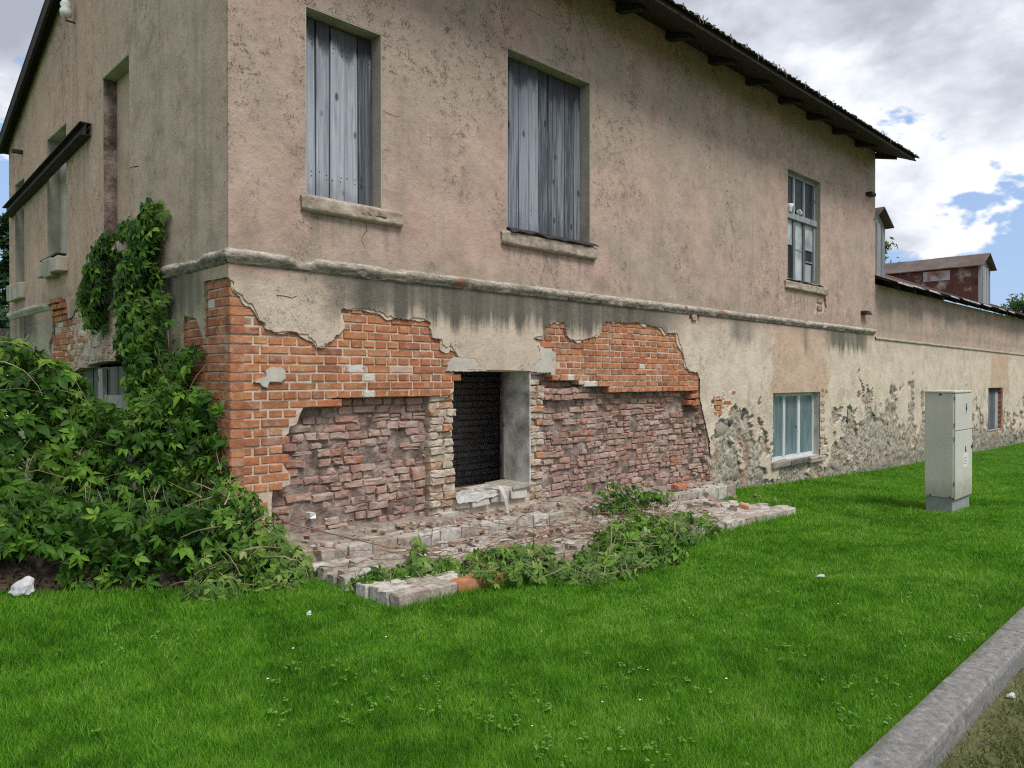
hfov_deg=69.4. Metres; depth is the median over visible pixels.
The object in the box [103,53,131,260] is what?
blind window
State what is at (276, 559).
cut branches
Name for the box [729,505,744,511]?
loose brick
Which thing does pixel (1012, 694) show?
litter scrap
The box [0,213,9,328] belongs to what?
conifer
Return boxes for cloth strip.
[484,486,509,515]
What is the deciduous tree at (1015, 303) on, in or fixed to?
on the lawn at (328, 584)
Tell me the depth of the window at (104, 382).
8.56 m
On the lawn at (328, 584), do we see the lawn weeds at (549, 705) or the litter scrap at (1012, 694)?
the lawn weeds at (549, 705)
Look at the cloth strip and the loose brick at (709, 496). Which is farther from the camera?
the loose brick at (709, 496)
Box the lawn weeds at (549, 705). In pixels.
[15,463,1023,767]
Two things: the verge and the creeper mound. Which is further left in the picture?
the creeper mound
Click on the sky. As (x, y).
(941, 79)
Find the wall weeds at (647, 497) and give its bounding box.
[587,481,675,516]
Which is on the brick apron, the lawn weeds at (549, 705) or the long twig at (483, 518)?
the long twig at (483, 518)
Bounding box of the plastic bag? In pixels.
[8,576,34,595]
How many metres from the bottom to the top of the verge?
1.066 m
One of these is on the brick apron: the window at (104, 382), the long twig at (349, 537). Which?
the long twig at (349, 537)
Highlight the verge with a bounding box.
[936,667,1023,767]
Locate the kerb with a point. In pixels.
(932, 728)
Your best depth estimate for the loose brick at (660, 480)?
10.08 m
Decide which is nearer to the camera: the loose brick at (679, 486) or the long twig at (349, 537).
the long twig at (349, 537)
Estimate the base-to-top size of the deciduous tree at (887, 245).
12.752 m
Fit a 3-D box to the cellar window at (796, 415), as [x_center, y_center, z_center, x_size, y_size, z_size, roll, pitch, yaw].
[5.099,0.798,13.294,2.148,1.302,0.258,0,1,-44]
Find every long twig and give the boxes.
[286,522,447,550]
[432,496,543,529]
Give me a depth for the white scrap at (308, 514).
6.59 m
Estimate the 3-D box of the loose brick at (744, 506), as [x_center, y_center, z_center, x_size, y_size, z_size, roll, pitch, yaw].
[2.891,1.539,9.229,0.118,0.067,0.131,18,6,16]
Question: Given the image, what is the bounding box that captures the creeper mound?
[0,325,260,594]
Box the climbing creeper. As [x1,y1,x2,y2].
[74,190,205,492]
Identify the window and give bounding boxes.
[6,178,25,301]
[37,123,67,278]
[81,366,132,486]
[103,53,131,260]
[300,5,402,227]
[501,47,598,260]
[771,392,825,468]
[784,168,828,295]
[987,387,1002,430]
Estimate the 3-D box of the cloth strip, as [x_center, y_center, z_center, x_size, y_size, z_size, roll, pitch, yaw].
[-0.164,1.285,8.040,0.288,0.363,0.075,0,0,20]
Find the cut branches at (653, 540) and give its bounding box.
[542,493,737,589]
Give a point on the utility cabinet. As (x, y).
(948, 451)
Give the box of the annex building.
[870,207,1023,470]
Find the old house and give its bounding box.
[0,0,919,535]
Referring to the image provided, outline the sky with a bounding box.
[0,0,1023,314]
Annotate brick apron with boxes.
[285,480,795,607]
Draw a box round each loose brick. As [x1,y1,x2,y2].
[656,478,665,483]
[671,483,686,490]
[703,492,716,501]
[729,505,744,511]
[739,503,748,509]
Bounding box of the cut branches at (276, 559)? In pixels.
[168,470,353,605]
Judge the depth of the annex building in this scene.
19.59 m
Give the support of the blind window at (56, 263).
in the old house
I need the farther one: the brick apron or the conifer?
the conifer
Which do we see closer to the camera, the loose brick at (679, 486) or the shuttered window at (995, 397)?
the loose brick at (679, 486)
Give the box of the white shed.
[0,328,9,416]
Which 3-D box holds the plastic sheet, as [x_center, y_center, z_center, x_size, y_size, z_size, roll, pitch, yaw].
[-0.440,1.193,7.941,0.622,0.111,0.302,0,1,-44]
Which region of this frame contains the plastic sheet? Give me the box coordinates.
[456,487,500,503]
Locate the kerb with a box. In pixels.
[849,606,1023,767]
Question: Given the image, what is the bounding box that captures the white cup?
[788,203,793,211]
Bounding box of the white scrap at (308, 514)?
[305,512,315,518]
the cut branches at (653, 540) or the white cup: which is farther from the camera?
the white cup
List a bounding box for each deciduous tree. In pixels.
[885,237,898,262]
[980,293,1023,319]
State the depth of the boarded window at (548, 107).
8.77 m
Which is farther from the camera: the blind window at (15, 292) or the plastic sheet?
the blind window at (15, 292)
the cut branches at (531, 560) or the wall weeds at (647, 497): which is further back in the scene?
the wall weeds at (647, 497)
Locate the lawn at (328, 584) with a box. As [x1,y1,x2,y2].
[0,444,1023,767]
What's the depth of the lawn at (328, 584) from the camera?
4.21 m
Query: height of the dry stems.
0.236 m
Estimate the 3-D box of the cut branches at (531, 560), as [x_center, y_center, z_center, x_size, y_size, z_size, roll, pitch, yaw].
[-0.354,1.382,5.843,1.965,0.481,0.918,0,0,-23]
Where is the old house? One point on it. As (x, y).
(414, 256)
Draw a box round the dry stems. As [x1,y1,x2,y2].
[308,499,711,573]
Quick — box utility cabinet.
[924,390,972,512]
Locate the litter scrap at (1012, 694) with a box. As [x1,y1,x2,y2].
[1006,692,1015,697]
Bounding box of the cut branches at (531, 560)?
[343,528,571,591]
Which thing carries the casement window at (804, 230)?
in the old house
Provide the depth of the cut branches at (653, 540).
6.44 m
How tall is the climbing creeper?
2.987 m
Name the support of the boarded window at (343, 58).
in the old house

